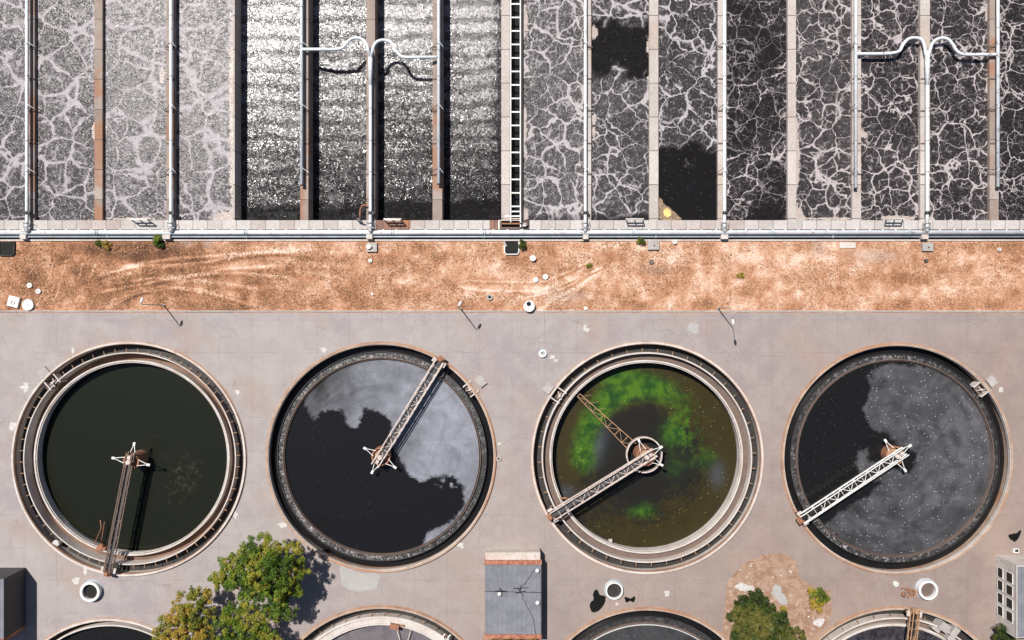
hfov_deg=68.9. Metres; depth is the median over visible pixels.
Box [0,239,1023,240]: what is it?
soil kerb
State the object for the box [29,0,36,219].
basin wall
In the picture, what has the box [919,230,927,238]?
pipe saddle
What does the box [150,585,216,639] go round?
leafy tree
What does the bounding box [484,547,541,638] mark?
building
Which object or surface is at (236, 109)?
basin wall
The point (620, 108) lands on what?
water
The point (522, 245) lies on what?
bush
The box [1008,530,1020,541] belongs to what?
tar patch
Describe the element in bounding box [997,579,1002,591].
window
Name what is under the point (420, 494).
water
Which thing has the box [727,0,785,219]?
water
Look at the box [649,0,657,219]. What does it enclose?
basin wall
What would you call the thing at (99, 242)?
bush
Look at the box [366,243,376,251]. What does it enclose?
concrete block
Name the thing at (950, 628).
rim platform
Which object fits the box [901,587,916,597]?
pipe debris
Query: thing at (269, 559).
leafy tree
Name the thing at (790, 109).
basin wall
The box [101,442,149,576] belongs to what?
scraper bridge
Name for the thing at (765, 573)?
sand
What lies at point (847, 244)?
concrete slab
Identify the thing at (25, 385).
spill patch
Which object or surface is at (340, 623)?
clarifier tank
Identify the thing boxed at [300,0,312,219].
basin wall
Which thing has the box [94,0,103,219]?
basin wall
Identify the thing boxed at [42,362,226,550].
water
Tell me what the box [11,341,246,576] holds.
clarifier tank
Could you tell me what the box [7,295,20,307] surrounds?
access slab
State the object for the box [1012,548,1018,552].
inspection box
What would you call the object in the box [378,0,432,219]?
water
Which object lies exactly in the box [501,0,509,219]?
basin wall
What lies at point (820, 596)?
bush
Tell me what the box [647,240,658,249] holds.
concrete block
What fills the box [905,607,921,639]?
scraper bridge
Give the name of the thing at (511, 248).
pit
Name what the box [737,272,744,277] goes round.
bush
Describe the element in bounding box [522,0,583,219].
water
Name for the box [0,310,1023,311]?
kerb
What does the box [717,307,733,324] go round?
street lamp
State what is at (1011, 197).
water
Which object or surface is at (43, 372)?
scum box
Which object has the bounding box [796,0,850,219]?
water
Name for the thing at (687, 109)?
water
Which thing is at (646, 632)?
water
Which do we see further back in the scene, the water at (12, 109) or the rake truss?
the rake truss
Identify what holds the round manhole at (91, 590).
on the pavement
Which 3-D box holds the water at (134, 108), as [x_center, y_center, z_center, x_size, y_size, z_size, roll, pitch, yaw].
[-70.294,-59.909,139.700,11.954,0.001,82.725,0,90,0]
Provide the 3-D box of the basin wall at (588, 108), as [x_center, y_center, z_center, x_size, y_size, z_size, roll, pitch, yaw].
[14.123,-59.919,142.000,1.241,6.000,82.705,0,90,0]
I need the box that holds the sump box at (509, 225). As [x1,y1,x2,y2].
[498,215,520,229]
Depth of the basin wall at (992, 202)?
139.00 m
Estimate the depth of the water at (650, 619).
140.85 m
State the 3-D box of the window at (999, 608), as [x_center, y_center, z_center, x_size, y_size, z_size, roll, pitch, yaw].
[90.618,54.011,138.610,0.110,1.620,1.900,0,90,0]
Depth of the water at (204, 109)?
139.70 m
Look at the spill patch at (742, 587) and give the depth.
139.98 m
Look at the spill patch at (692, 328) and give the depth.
139.99 m
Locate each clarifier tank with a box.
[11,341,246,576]
[44,617,173,639]
[266,341,496,572]
[299,605,463,639]
[530,341,763,573]
[566,607,727,639]
[780,343,1012,574]
[815,606,977,639]
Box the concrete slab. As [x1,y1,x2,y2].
[839,242,855,247]
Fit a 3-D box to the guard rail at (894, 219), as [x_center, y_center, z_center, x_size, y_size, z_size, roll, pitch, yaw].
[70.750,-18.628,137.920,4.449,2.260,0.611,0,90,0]
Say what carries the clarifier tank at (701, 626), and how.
on the pavement
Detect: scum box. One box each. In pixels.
[37,366,67,389]
[463,375,486,396]
[542,382,565,403]
[970,375,997,397]
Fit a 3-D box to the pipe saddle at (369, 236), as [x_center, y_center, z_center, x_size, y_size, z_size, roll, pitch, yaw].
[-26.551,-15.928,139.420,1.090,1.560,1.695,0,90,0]
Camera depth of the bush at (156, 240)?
138.95 m
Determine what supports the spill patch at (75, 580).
on the pavement
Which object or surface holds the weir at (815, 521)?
in the clarifier tank at (974, 534)
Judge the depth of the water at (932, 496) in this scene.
140.90 m
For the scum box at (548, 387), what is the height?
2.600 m
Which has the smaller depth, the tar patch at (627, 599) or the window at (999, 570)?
the window at (999, 570)
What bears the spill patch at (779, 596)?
on the sand at (765, 573)
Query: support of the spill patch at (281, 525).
on the pavement
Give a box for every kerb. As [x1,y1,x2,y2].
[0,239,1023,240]
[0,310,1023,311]
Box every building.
[0,568,25,639]
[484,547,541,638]
[996,555,1023,638]
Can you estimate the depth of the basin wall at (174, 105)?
139.00 m
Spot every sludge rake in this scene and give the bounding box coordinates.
[94,520,107,550]
[389,623,410,639]
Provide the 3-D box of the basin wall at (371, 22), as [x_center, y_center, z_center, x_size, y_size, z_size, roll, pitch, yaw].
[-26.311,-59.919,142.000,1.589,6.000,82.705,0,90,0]
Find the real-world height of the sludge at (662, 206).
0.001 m
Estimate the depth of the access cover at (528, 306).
139.20 m
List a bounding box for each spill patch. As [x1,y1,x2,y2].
[9,422,16,427]
[23,382,27,392]
[72,577,79,583]
[277,523,286,527]
[687,323,698,333]
[735,583,753,590]
[771,584,786,604]
[813,618,824,626]
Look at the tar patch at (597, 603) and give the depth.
139.99 m
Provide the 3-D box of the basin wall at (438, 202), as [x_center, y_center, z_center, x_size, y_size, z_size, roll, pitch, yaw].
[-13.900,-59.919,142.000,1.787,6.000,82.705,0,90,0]
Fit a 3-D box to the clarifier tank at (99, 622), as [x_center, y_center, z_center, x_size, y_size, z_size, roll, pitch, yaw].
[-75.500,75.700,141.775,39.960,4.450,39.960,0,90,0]
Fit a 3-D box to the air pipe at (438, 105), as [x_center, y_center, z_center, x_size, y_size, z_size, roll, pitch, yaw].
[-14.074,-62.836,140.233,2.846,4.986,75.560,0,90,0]
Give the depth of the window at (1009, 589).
135.99 m
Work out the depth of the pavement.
140.00 m
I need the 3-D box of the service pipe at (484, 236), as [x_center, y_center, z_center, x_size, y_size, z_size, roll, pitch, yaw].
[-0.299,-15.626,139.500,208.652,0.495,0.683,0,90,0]
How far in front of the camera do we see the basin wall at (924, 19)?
139.00 m
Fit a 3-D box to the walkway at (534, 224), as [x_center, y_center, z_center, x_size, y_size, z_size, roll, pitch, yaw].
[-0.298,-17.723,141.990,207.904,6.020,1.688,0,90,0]
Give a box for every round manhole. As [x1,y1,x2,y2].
[80,579,103,601]
[538,349,547,357]
[604,580,623,599]
[915,578,937,599]
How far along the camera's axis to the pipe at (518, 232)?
138.79 m
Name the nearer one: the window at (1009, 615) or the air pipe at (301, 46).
the window at (1009, 615)
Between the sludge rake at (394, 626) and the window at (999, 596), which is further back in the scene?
the sludge rake at (394, 626)
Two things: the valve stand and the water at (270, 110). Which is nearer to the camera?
the valve stand
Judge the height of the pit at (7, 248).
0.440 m
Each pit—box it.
[0,242,15,255]
[503,241,519,254]
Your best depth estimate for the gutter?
139.95 m
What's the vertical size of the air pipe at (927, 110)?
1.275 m
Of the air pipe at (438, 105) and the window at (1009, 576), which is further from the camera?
the air pipe at (438, 105)
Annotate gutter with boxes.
[0,235,1023,238]
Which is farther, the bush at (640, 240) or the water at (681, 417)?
the water at (681, 417)
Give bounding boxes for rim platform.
[928,617,960,639]
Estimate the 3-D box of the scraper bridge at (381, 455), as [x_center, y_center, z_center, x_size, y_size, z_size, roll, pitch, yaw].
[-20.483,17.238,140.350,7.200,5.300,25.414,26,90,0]
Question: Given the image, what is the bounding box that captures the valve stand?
[356,204,366,222]
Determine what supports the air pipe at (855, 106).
on the basin wall at (855, 204)
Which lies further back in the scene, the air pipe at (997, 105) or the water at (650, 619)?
the water at (650, 619)
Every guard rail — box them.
[130,218,147,220]
[383,218,401,220]
[626,218,643,220]
[886,218,903,220]
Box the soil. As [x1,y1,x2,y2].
[0,241,1023,312]
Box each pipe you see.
[0,229,1023,234]
[0,235,1023,237]
[23,0,35,232]
[165,0,176,232]
[299,0,309,185]
[302,36,437,232]
[431,0,443,184]
[582,0,592,232]
[716,0,727,232]
[851,0,862,188]
[857,36,997,232]
[988,0,999,187]
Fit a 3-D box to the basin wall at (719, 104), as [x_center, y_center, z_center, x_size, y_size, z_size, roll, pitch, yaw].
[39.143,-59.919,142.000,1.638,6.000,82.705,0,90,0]
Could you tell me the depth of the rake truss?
141.44 m
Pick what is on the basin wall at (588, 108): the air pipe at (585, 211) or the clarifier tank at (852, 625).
the air pipe at (585, 211)
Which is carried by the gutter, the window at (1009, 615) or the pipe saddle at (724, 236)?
the pipe saddle at (724, 236)
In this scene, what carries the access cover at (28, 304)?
on the soil
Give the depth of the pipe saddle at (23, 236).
138.90 m
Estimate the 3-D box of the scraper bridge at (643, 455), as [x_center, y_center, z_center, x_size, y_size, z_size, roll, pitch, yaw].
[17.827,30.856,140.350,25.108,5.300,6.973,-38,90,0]
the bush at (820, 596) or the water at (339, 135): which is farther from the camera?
the water at (339, 135)
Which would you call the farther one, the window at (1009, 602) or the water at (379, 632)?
the water at (379, 632)
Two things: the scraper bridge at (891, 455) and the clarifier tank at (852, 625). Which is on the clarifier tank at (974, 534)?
the scraper bridge at (891, 455)
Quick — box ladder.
[510,0,521,221]
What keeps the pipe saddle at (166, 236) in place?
on the gutter
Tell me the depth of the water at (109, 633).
141.20 m
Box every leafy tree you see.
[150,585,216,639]
[207,531,311,622]
[211,598,280,639]
[725,587,806,639]
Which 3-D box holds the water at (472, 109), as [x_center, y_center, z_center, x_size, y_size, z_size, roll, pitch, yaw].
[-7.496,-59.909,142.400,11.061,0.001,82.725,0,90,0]
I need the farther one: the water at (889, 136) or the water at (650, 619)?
the water at (650, 619)
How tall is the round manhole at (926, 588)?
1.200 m
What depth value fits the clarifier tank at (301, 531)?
141.03 m
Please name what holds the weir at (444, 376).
in the clarifier tank at (301, 531)
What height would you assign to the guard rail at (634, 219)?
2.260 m
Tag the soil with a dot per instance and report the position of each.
(603, 283)
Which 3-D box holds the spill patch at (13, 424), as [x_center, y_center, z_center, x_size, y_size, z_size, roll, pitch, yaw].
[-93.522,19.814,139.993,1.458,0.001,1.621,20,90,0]
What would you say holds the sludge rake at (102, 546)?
attached to the clarifier tank at (50, 523)
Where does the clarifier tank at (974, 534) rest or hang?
on the pavement
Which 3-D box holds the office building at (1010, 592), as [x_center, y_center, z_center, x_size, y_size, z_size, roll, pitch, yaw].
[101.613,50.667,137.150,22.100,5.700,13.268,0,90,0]
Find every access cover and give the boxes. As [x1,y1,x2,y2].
[22,299,34,309]
[523,301,534,311]
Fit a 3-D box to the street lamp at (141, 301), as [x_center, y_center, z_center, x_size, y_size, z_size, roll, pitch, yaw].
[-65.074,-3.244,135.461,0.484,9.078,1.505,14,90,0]
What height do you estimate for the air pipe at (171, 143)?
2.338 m
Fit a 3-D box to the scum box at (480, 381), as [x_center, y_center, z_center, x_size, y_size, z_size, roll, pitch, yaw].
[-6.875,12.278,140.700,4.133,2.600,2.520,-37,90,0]
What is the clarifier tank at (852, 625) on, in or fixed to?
on the pavement
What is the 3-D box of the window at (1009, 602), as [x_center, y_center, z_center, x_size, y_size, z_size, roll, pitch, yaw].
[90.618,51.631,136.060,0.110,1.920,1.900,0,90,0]
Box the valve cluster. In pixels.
[521,220,529,229]
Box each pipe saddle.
[20,230,28,238]
[162,230,171,238]
[366,230,372,238]
[720,230,727,238]
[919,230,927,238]
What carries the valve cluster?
on the walkway at (534, 224)
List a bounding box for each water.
[0,0,24,219]
[37,0,93,219]
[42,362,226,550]
[60,626,154,639]
[104,0,165,219]
[177,0,232,219]
[241,0,299,219]
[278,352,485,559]
[285,359,478,552]
[313,0,365,219]
[332,625,431,639]
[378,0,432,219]
[444,0,500,219]
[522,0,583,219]
[551,362,736,546]
[582,617,710,639]
[591,0,648,219]
[596,625,696,639]
[658,0,716,219]
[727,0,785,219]
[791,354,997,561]
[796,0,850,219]
[798,361,990,554]
[846,626,942,639]
[861,0,917,219]
[930,0,986,219]
[999,0,1023,219]
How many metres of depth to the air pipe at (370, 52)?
137.75 m
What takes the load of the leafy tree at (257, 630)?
on the pavement
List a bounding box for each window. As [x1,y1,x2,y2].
[997,566,1002,578]
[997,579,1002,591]
[997,591,1002,604]
[997,604,1002,617]
[1006,571,1012,584]
[1006,583,1012,596]
[1006,596,1012,610]
[1006,609,1012,623]
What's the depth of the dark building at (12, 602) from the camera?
136.55 m
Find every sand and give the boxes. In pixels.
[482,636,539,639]
[721,553,831,639]
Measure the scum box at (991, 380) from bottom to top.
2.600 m
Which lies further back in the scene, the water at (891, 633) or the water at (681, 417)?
the water at (681, 417)
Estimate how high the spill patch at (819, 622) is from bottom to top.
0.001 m
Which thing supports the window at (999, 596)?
in the office building at (1010, 592)
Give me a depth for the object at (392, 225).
138.98 m
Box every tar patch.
[590,589,605,612]
[625,596,634,602]
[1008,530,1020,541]
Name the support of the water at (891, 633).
in the clarifier tank at (852, 625)
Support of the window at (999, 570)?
in the office building at (1010, 592)
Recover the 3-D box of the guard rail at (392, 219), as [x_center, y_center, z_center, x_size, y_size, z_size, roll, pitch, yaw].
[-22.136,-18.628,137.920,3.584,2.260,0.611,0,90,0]
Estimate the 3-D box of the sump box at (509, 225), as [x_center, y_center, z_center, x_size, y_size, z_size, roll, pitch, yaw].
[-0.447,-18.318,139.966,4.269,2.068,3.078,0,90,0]
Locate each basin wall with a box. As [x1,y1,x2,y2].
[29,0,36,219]
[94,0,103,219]
[166,0,176,219]
[233,0,240,219]
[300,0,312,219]
[366,0,377,219]
[433,0,443,219]
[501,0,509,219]
[587,0,590,219]
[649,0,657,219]
[717,0,726,219]
[786,0,795,219]
[851,0,860,219]
[918,0,929,219]
[987,0,998,219]
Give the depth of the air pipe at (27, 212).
137.91 m
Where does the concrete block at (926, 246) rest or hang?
on the soil
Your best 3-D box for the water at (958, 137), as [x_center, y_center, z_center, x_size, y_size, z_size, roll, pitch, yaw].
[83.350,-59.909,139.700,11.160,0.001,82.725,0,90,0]
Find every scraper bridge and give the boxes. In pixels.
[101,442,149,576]
[363,355,446,473]
[546,436,662,522]
[795,439,911,525]
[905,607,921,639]
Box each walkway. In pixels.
[0,220,1023,229]
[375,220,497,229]
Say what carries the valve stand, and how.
on the walkway at (534, 224)
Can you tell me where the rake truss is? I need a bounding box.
[577,394,635,449]
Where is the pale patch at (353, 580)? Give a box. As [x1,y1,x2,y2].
[339,566,379,590]
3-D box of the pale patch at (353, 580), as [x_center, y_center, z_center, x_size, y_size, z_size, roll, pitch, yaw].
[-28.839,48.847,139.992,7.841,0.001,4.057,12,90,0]
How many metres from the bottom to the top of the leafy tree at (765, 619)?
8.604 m
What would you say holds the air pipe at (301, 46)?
on the basin wall at (306, 201)
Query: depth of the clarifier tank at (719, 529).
141.45 m
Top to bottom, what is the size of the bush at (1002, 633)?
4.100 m
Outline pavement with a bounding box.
[0,313,1023,639]
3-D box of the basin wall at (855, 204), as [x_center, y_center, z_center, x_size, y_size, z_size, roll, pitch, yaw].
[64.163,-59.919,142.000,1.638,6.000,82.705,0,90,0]
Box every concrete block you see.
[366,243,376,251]
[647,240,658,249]
[921,243,932,250]
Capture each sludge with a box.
[658,198,681,219]
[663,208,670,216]
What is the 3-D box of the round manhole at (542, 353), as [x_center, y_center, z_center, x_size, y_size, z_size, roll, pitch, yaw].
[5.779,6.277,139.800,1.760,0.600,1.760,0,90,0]
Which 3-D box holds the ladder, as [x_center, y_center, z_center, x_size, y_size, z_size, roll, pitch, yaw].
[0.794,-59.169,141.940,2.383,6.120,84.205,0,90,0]
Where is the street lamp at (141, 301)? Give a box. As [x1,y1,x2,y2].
[140,297,164,306]
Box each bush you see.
[95,239,110,250]
[152,235,163,247]
[518,239,525,249]
[636,236,645,244]
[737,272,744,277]
[807,587,830,613]
[992,622,1015,639]
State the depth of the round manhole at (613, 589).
139.69 m
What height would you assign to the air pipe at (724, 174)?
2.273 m
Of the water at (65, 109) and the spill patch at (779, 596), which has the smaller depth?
the water at (65, 109)

